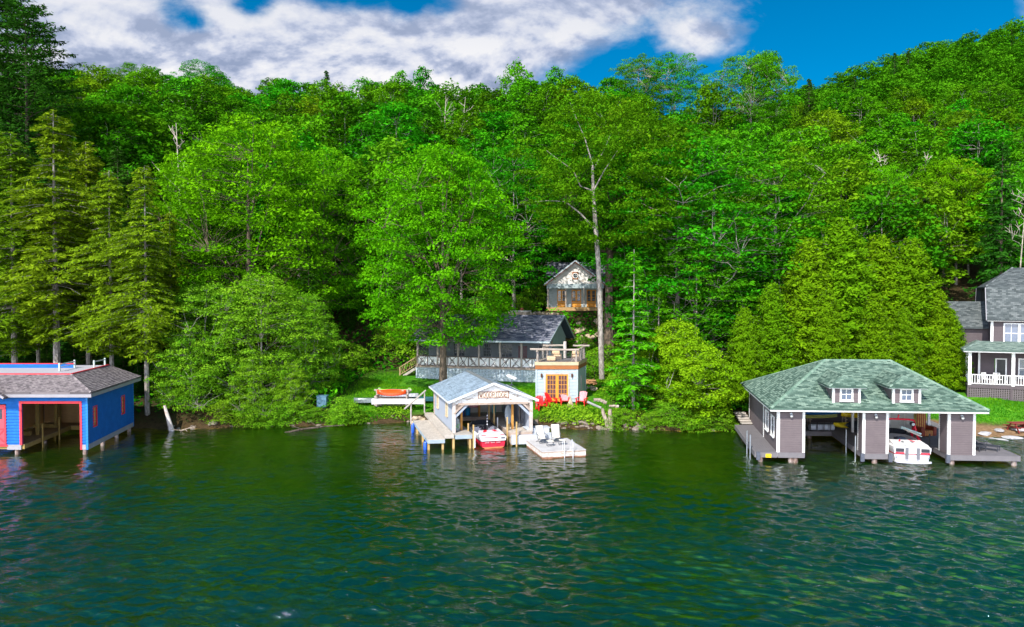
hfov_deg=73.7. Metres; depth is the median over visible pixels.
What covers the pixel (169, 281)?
hemlock tree
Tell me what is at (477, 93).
forest tree
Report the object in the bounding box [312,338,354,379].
shrub
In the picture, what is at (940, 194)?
forest tree
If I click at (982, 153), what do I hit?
forest tree
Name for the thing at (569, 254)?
forest tree
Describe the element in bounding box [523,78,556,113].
forest tree
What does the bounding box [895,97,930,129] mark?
forest tree
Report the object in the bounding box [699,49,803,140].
forest tree
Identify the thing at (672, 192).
forest tree
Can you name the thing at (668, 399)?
shrub
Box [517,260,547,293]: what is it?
shrub
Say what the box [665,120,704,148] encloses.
forest tree
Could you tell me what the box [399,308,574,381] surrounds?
cabin
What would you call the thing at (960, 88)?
forest tree
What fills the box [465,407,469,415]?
jacket
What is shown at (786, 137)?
forest tree
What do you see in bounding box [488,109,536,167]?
forest tree
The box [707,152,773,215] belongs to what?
forest tree
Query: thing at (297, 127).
forest tree
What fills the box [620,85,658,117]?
forest tree
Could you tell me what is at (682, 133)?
forest tree
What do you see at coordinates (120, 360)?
spruce tree
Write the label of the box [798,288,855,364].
cedar tree
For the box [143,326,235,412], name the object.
shoreline bush
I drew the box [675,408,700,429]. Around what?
shrub
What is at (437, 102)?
forest tree
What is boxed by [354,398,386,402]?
canoe
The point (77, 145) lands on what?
forest tree
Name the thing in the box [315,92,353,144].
forest tree
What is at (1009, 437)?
flat stone
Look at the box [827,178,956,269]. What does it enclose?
forest tree
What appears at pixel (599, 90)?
forest tree
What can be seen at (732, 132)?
forest tree
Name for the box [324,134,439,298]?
forest tree
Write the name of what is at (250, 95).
forest tree
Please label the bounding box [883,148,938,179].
forest tree
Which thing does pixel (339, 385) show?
undergrowth
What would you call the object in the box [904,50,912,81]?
spruce tree
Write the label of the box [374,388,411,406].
canoe rack
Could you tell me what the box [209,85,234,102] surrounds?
forest tree
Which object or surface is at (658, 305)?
spruce tree
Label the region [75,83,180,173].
forest tree
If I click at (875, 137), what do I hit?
forest tree
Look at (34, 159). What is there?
forest tree
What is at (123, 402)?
window
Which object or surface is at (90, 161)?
hemlock tree
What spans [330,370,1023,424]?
lawn grass
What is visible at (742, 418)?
plank steps
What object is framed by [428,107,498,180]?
forest tree
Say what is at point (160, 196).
hemlock tree
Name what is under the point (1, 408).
door
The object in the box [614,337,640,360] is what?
shrub
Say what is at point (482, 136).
forest tree
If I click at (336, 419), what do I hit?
shrub
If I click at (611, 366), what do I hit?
shrub
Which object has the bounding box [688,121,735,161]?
forest tree
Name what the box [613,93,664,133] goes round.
forest tree
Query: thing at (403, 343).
shrub
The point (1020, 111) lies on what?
forest tree
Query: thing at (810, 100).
spruce tree
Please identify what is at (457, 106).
forest tree
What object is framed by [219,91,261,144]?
forest tree
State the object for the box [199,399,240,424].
shrub
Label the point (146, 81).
forest tree
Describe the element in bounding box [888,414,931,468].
motorboat
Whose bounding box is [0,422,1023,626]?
lake water
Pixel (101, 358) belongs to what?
spruce tree
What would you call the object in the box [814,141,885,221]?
forest tree
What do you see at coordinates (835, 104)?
forest tree
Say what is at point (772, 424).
window
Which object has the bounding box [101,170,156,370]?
hemlock tree
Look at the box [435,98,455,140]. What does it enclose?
dead tree
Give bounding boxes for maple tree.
[129,148,246,345]
[130,110,350,368]
[258,144,379,333]
[350,141,534,381]
[847,165,928,251]
[909,157,998,286]
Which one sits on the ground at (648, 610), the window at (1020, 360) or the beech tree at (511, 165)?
the beech tree at (511, 165)
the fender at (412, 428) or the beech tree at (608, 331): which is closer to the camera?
the fender at (412, 428)
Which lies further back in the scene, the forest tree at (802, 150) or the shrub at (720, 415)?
the forest tree at (802, 150)
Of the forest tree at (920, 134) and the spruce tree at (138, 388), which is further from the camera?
the forest tree at (920, 134)
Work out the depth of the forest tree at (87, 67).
161.59 m
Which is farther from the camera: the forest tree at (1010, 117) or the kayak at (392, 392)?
the forest tree at (1010, 117)
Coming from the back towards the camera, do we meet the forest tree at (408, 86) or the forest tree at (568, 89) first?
the forest tree at (408, 86)
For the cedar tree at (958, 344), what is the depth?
62.70 m
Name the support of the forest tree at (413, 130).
on the ground at (648, 610)
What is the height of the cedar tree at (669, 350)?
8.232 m
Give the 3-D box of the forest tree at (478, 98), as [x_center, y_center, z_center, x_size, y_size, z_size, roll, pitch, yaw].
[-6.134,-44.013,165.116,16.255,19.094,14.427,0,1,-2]
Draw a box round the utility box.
[316,395,328,406]
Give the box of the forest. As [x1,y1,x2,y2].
[297,15,1023,126]
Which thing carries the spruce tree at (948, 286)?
on the ground at (648, 610)
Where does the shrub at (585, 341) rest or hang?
on the ground at (648, 610)
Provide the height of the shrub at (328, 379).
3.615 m
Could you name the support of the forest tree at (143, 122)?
on the ground at (648, 610)
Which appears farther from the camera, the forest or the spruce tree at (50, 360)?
the forest
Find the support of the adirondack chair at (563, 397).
on the ground at (648, 610)
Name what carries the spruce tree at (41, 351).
on the ground at (648, 610)
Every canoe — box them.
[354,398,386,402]
[372,398,423,403]
[411,397,433,400]
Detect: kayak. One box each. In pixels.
[377,389,405,395]
[805,412,840,414]
[805,414,836,417]
[833,422,848,427]
[841,412,857,417]
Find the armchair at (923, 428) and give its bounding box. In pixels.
[912,413,936,436]
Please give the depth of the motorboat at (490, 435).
50.13 m
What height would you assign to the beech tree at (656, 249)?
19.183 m
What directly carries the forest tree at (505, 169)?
on the ground at (648, 610)
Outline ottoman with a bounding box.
[547,356,554,360]
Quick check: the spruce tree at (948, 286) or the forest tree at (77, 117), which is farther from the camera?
the forest tree at (77, 117)
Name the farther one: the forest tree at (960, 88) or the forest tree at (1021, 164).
the forest tree at (960, 88)
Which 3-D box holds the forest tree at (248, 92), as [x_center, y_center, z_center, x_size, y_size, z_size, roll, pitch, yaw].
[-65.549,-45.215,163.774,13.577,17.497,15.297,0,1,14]
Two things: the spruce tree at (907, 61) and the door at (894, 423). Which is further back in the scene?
the spruce tree at (907, 61)
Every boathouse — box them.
[0,358,140,479]
[413,370,538,477]
[735,359,1020,498]
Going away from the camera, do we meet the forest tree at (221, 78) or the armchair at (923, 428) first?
the armchair at (923, 428)
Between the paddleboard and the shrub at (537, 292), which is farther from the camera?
the shrub at (537, 292)
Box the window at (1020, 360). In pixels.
[1018,358,1023,378]
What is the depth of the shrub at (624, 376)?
62.03 m
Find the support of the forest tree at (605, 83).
on the ground at (648, 610)
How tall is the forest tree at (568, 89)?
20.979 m
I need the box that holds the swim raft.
[526,438,585,466]
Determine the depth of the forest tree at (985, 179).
94.98 m
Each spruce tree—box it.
[0,342,7,362]
[9,332,35,362]
[20,329,52,362]
[40,346,52,362]
[45,332,72,362]
[61,336,85,364]
[67,332,99,364]
[95,341,126,367]
[95,349,108,364]
[114,345,140,373]
[133,362,143,394]
[139,337,168,386]
[285,246,328,371]
[322,70,330,97]
[335,273,359,330]
[604,252,661,408]
[640,285,671,367]
[799,79,815,127]
[851,75,858,91]
[889,53,901,89]
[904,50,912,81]
[909,192,950,299]
[963,142,1023,300]
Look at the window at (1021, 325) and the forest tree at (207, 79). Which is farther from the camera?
the forest tree at (207, 79)
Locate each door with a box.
[0,407,3,443]
[546,374,556,401]
[557,290,564,306]
[557,374,567,401]
[572,290,580,306]
[587,290,595,306]
[891,413,903,428]
[905,413,913,429]
[996,359,1004,382]
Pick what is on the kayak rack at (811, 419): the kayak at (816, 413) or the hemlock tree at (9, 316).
the kayak at (816, 413)
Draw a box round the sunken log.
[284,422,342,433]
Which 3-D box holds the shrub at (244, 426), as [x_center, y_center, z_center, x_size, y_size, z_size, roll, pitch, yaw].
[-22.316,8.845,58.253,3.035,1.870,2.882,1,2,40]
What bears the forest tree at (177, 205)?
on the ground at (648, 610)
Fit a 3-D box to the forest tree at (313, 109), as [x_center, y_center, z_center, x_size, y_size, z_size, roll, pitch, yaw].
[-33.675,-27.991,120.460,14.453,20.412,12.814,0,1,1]
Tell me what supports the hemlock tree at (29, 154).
on the ground at (648, 610)
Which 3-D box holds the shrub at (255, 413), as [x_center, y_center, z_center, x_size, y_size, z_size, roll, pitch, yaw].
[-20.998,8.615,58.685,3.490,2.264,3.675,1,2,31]
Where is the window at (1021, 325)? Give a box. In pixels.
[1019,323,1023,341]
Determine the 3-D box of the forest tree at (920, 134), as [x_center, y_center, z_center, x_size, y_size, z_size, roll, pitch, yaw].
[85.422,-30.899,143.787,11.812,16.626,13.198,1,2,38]
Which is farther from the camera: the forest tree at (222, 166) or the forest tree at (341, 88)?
the forest tree at (341, 88)
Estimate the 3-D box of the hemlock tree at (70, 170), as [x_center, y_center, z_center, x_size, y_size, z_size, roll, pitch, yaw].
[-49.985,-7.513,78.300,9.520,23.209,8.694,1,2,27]
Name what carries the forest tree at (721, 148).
on the ground at (648, 610)
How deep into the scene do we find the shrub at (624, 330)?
77.48 m
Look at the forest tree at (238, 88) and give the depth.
170.35 m
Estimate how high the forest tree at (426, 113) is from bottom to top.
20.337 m
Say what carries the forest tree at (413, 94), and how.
on the ground at (648, 610)
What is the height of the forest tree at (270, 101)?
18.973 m
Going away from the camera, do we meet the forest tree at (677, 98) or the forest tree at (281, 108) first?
the forest tree at (281, 108)
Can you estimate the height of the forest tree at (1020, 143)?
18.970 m
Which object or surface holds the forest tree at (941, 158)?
on the ground at (648, 610)
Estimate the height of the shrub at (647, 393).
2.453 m
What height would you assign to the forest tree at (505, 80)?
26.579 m
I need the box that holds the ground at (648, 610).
[0,94,1023,626]
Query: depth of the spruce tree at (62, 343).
71.64 m
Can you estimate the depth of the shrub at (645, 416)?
56.56 m
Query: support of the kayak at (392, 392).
on the canoe rack at (377, 396)
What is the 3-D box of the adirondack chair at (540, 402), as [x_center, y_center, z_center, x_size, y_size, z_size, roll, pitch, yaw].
[2.578,7.918,60.238,1.008,1.223,1.032,-1,1,-20]
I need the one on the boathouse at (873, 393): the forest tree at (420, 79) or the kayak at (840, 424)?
the kayak at (840, 424)
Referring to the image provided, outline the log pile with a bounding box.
[586,379,596,384]
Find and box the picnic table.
[1002,421,1023,433]
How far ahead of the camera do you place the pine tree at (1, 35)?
89.17 m
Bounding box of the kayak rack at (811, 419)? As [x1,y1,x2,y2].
[807,416,847,429]
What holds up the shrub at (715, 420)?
on the ground at (648, 610)
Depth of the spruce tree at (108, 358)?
73.51 m
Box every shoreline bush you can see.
[140,281,259,403]
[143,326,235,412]
[195,273,327,401]
[222,354,284,418]
[266,361,317,411]
[268,293,348,394]
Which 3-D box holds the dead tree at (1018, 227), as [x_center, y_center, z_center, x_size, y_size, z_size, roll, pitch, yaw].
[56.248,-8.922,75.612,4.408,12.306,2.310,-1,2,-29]
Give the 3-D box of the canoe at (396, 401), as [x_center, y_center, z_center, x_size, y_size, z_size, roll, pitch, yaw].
[-10.187,7.886,61.206,4.800,0.520,0.820,0,1,0]
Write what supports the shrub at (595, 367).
on the ground at (648, 610)
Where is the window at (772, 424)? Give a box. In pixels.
[770,414,774,437]
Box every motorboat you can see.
[469,413,505,451]
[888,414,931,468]
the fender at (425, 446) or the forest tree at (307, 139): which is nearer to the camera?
the fender at (425, 446)
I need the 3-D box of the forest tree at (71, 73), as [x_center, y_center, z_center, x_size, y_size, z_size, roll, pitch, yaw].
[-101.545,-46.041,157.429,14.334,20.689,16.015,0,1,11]
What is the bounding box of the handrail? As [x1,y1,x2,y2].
[404,390,425,423]
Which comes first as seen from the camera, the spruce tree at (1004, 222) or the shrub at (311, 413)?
the shrub at (311, 413)
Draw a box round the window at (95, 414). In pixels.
[93,405,97,427]
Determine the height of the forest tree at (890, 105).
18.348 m
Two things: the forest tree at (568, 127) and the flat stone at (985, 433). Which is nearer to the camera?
the flat stone at (985, 433)
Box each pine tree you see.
[0,0,86,248]
[0,0,93,182]
[0,1,46,135]
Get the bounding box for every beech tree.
[464,139,564,309]
[505,88,699,378]
[535,134,677,364]
[576,139,776,341]
[598,146,704,290]
[613,127,823,347]
[634,238,761,364]
[696,150,872,311]
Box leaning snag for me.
[163,405,174,432]
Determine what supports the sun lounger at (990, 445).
on the boathouse at (873, 393)
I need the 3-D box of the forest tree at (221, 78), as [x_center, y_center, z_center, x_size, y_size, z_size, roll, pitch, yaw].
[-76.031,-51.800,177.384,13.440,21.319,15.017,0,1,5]
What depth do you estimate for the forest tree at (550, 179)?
94.06 m
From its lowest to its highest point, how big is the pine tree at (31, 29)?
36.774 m
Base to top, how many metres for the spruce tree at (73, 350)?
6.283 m
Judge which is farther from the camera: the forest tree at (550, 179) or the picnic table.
the forest tree at (550, 179)
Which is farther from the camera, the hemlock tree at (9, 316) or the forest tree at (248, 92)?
the forest tree at (248, 92)
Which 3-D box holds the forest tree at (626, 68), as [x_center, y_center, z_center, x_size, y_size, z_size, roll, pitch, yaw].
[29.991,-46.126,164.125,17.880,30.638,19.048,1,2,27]
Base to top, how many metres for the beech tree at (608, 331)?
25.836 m
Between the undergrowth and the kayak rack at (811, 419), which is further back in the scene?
the undergrowth
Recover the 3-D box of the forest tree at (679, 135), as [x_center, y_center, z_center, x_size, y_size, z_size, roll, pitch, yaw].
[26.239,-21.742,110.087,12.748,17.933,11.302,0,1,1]
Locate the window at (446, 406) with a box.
[445,401,447,416]
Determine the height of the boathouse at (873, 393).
8.870 m
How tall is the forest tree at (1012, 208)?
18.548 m
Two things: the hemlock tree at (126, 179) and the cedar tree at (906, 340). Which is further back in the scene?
the hemlock tree at (126, 179)
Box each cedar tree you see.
[638,318,718,407]
[654,343,748,424]
[720,306,766,403]
[750,282,804,375]
[777,237,849,366]
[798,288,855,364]
[817,216,895,358]
[847,293,905,365]
[861,234,913,332]
[881,236,957,380]
[889,306,930,377]
[918,289,967,388]
[934,308,974,390]
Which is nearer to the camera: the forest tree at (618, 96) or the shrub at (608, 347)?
the shrub at (608, 347)
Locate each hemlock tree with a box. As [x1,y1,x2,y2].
[0,109,136,362]
[0,131,71,362]
[0,135,18,267]
[0,150,67,349]
[0,180,23,362]
[1,198,65,362]
[19,141,65,261]
[41,147,82,345]
[46,141,140,364]
[48,170,147,366]
[72,177,116,357]
[88,165,185,415]
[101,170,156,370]
[106,145,137,273]
[133,177,184,347]
[135,210,201,389]
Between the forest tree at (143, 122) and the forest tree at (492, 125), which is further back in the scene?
the forest tree at (492, 125)
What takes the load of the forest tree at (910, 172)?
on the ground at (648, 610)
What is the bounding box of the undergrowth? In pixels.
[5,201,953,413]
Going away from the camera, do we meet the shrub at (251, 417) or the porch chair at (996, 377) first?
the shrub at (251, 417)
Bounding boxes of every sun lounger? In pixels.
[975,439,1000,451]
[975,444,986,451]
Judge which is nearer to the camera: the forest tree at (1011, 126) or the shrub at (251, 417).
the shrub at (251, 417)
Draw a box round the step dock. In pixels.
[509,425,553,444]
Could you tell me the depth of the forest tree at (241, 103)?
124.72 m
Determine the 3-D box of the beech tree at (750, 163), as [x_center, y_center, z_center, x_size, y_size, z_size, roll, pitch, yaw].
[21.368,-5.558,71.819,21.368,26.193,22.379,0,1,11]
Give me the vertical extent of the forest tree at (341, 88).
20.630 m
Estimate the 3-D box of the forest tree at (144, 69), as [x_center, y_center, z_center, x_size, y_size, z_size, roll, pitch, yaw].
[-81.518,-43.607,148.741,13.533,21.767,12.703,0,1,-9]
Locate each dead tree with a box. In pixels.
[152,125,184,257]
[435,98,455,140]
[871,149,886,170]
[1005,189,1023,267]
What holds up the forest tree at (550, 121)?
on the ground at (648, 610)
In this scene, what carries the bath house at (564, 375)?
on the ground at (648, 610)
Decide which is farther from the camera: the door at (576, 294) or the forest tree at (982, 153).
the forest tree at (982, 153)
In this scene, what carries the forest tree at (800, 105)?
on the ground at (648, 610)
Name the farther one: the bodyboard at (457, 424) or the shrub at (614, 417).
the shrub at (614, 417)
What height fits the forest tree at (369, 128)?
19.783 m
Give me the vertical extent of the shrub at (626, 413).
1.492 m
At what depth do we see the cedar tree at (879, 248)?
65.59 m
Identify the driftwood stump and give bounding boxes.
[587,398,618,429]
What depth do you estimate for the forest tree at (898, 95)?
183.77 m
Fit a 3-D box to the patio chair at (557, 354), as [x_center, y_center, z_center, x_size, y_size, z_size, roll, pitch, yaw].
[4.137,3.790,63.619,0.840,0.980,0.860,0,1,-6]
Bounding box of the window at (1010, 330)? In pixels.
[1003,323,1018,341]
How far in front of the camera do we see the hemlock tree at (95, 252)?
74.63 m
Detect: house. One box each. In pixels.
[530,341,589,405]
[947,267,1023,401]
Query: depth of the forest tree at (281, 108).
124.64 m
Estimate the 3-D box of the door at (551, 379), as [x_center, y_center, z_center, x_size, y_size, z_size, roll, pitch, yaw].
[3.543,6.684,61.167,1.014,2.470,0.060,0,1,0]
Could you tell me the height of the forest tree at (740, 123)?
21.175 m
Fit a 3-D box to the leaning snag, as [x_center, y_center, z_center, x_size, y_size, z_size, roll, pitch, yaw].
[-28.305,8.749,56.269,1.081,2.354,0.437,0,1,10]
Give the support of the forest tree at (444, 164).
on the ground at (648, 610)
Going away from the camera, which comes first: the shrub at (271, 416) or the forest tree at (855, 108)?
the shrub at (271, 416)
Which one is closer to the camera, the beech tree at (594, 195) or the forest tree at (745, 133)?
the beech tree at (594, 195)
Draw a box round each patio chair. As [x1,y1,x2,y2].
[551,351,561,358]
[571,350,579,359]
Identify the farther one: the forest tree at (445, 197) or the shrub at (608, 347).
the forest tree at (445, 197)
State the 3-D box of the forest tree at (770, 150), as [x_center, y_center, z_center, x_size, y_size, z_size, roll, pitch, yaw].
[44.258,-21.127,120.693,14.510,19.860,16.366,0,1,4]
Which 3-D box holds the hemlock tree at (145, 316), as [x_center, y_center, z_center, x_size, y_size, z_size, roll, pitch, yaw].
[-31.828,-1.790,58.545,8.388,21.879,7.995,1,2,40]
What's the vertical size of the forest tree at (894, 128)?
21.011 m
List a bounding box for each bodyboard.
[456,417,459,430]
[505,405,510,423]
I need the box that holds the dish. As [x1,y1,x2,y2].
[506,374,516,388]
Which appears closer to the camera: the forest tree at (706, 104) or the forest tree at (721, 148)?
the forest tree at (721, 148)
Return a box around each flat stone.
[978,431,990,435]
[994,428,1003,431]
[1001,435,1023,439]
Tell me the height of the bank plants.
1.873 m
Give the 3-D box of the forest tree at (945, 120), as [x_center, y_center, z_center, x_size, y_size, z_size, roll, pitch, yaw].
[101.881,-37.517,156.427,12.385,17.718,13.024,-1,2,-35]
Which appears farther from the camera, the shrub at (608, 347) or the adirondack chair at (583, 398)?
the shrub at (608, 347)
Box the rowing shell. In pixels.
[379,393,417,396]
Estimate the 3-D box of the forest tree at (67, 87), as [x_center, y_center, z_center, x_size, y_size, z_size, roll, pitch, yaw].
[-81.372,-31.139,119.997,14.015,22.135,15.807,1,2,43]
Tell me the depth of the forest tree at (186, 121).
110.80 m
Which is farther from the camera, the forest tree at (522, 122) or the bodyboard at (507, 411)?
the forest tree at (522, 122)
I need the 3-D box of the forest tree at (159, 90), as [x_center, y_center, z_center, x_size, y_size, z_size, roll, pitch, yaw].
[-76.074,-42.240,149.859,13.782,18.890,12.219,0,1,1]
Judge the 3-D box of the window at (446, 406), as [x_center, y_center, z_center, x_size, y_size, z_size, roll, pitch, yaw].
[-5.036,7.284,52.617,0.171,1.320,0.888,0,1,-16]
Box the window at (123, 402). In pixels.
[121,395,124,414]
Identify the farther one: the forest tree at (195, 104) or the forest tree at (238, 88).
the forest tree at (238, 88)
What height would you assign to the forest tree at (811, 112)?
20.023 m
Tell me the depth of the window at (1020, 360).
61.38 m
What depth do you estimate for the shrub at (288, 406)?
58.38 m
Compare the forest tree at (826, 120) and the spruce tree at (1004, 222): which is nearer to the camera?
the spruce tree at (1004, 222)
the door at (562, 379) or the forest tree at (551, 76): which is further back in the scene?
the forest tree at (551, 76)
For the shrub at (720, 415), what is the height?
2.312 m
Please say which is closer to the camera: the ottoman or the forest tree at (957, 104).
the ottoman
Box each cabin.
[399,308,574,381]
[543,260,604,310]
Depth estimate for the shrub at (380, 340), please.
78.54 m
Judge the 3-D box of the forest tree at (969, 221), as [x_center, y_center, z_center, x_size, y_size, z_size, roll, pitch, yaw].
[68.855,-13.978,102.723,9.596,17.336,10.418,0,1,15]
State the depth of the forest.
206.33 m
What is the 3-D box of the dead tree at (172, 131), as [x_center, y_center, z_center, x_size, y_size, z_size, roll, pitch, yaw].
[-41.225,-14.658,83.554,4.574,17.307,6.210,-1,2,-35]
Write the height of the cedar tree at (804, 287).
15.624 m
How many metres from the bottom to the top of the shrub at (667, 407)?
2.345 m
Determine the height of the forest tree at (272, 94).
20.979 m
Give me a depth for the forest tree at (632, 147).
94.78 m
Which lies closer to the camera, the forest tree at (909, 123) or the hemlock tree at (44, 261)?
the hemlock tree at (44, 261)
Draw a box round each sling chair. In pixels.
[535,425,547,443]
[551,424,560,441]
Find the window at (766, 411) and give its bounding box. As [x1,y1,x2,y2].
[764,409,768,431]
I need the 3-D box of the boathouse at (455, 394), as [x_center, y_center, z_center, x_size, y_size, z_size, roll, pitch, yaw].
[-3.337,8.342,54.635,8.320,6.709,10.668,0,1,-16]
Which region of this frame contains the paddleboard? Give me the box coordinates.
[844,420,857,429]
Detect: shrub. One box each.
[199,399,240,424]
[234,406,260,428]
[239,407,265,426]
[243,400,290,425]
[248,401,287,427]
[258,407,285,423]
[260,399,297,427]
[264,408,294,430]
[275,401,311,425]
[294,404,316,419]
[301,407,327,421]
[311,359,347,387]
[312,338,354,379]
[321,397,363,422]
[324,410,356,424]
[326,404,354,423]
[327,403,369,424]
[330,401,364,424]
[332,341,376,371]
[366,325,408,356]
[381,314,421,347]
[385,331,427,373]
[463,259,511,296]
[476,293,511,311]
[504,294,540,312]
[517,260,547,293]
[520,282,549,307]
[566,335,597,354]
[585,344,615,376]
[586,356,611,382]
[594,305,626,332]
[594,370,641,401]
[596,354,630,382]
[597,362,629,390]
[602,409,628,432]
[613,408,637,424]
[614,314,655,346]
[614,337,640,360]
[622,385,656,408]
[636,370,665,405]
[637,411,665,431]
[646,393,672,413]
[650,380,697,409]
[651,401,691,423]
[655,400,691,429]
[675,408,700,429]
[678,415,706,432]
[680,413,714,434]
[694,406,737,431]
[705,408,735,428]
[707,411,727,426]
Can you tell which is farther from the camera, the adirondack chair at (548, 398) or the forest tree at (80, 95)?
the forest tree at (80, 95)
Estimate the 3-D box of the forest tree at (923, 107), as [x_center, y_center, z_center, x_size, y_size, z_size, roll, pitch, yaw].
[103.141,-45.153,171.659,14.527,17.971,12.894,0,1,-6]
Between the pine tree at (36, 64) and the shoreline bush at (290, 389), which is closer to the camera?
the shoreline bush at (290, 389)
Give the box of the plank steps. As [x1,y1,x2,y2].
[734,412,751,423]
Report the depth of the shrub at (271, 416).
57.98 m
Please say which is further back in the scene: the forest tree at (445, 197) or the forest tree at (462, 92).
the forest tree at (462, 92)
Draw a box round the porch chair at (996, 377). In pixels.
[993,373,1001,383]
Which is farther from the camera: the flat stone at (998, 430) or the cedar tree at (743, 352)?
the cedar tree at (743, 352)
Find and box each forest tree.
[1,140,84,203]
[16,68,83,144]
[36,83,104,116]
[42,139,106,207]
[51,68,82,81]
[53,77,114,102]
[56,103,129,166]
[66,111,172,189]
[69,63,107,82]
[72,88,117,129]
[74,65,120,94]
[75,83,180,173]
[76,100,179,184]
[91,163,174,219]
[103,61,166,103]
[106,68,172,143]
[114,66,175,100]
[116,84,174,152]
[132,103,215,178]
[133,180,214,264]
[139,74,227,150]
[143,77,181,132]
[154,83,241,159]
[161,73,233,132]
[165,159,233,269]
[166,58,233,97]
[193,147,276,277]
[197,144,258,238]
[198,97,251,169]
[205,103,290,218]
[208,73,236,87]
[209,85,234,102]
[214,129,286,208]
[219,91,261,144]
[232,86,244,91]
[232,92,254,111]
[234,88,259,97]
[237,87,300,128]
[240,127,349,287]
[254,91,297,111]
[255,77,279,95]
[256,91,322,156]
[261,113,336,239]
[263,78,308,108]
[281,92,352,145]
[284,79,308,99]
[298,79,352,141]
[305,94,382,185]
[307,145,360,239]
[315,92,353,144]
[324,82,353,101]
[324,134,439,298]
[334,121,405,225]
[337,100,396,155]
[342,101,443,232]
[345,76,382,111]
[346,85,392,116]
[360,80,407,121]
[368,101,432,179]
[381,79,414,100]
[381,96,461,165]
[386,70,417,102]
[402,84,427,102]
[407,66,440,95]
[408,84,445,101]
[409,94,454,154]
[412,161,469,265]
[414,144,470,207]
[421,169,499,298]
[423,78,481,139]
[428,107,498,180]
[432,101,468,141]
[447,125,502,191]
[455,85,485,117]
[458,102,504,143]
[462,186,542,293]
[463,110,520,168]
[464,90,496,111]
[467,87,525,131]
[473,162,526,225]
[474,100,514,131]
[485,113,560,195]
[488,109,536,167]
[493,79,553,148]
[494,57,533,110]
[500,105,560,167]
[500,164,548,258]
[514,81,566,116]
[522,158,591,261]
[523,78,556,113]
[534,74,594,118]
[536,113,600,177]
[536,177,616,278]
[538,108,577,159]
[540,65,565,86]
[540,79,616,176]
[546,86,619,157]
[546,152,596,193]
[592,91,642,124]
[594,98,659,148]
[595,85,615,126]
[598,76,630,96]
[600,128,655,203]
[605,53,672,116]
[607,115,682,150]
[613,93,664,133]
[616,150,696,262]
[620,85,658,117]
[639,52,712,124]
[643,117,726,211]
[658,122,707,188]
[662,110,697,137]
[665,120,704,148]
[683,114,707,131]
[683,171,741,240]
[684,80,743,139]
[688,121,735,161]
[689,187,765,272]
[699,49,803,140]
[706,127,753,175]
[707,133,741,162]
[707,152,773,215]
[715,114,761,148]
[727,122,772,149]
[727,175,820,278]
[732,188,828,296]
[734,50,803,141]
[737,151,770,199]
[738,137,805,177]
[744,117,792,146]
[751,150,827,219]
[758,132,804,155]
[766,123,842,176]
[770,105,802,136]
[775,143,827,208]
[785,101,816,129]
[791,110,872,167]
[796,156,890,246]
[799,108,851,145]
[800,107,859,154]
[812,143,896,227]
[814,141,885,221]
[818,92,867,136]
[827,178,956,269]
[836,93,884,142]
[847,108,907,148]
[856,115,928,157]
[856,130,913,166]
[861,147,919,177]
[864,182,986,284]
[865,97,907,131]
[865,176,935,243]
[879,84,932,123]
[881,124,952,178]
[882,111,913,137]
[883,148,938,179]
[883,157,953,237]
[892,120,923,150]
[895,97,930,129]
[900,98,939,130]
[909,127,938,165]
[915,106,955,147]
[916,154,962,188]
[922,156,999,284]
[927,106,1004,167]
[931,82,980,108]
[931,109,970,154]
[936,83,989,120]
[939,122,1019,171]
[942,98,987,132]
[943,117,1017,175]
[954,164,989,274]
[958,164,1023,258]
[958,173,1023,277]
[971,80,1020,118]
[978,129,1023,174]
[982,87,1023,120]
[984,106,1023,150]
[993,112,1023,132]
[997,150,1023,174]
[1008,160,1023,224]
[1013,107,1023,125]
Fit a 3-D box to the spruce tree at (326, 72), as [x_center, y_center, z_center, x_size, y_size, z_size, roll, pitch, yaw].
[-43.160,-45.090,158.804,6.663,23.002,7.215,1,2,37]
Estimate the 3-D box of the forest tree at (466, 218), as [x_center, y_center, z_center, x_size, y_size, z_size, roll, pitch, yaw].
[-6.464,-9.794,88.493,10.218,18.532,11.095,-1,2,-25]
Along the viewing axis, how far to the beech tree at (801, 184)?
77.16 m
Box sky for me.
[0,0,1023,157]
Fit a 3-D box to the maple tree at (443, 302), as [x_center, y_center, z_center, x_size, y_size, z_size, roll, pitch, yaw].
[-7.159,-4.332,67.624,18.059,25.165,18.704,-1,1,-23]
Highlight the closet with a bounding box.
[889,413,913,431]
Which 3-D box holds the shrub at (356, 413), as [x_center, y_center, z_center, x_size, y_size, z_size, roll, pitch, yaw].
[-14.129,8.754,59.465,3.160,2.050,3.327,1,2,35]
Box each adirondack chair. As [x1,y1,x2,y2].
[535,396,546,410]
[544,392,558,406]
[559,394,569,403]
[574,391,587,405]
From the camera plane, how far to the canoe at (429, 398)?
62.57 m
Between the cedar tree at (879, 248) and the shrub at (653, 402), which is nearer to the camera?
the shrub at (653, 402)
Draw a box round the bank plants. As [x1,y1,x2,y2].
[228,402,738,429]
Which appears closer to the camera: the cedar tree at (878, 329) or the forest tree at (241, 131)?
the cedar tree at (878, 329)
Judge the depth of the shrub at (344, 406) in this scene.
58.83 m
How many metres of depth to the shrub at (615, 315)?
79.40 m
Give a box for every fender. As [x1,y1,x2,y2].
[411,423,414,433]
[423,438,426,452]

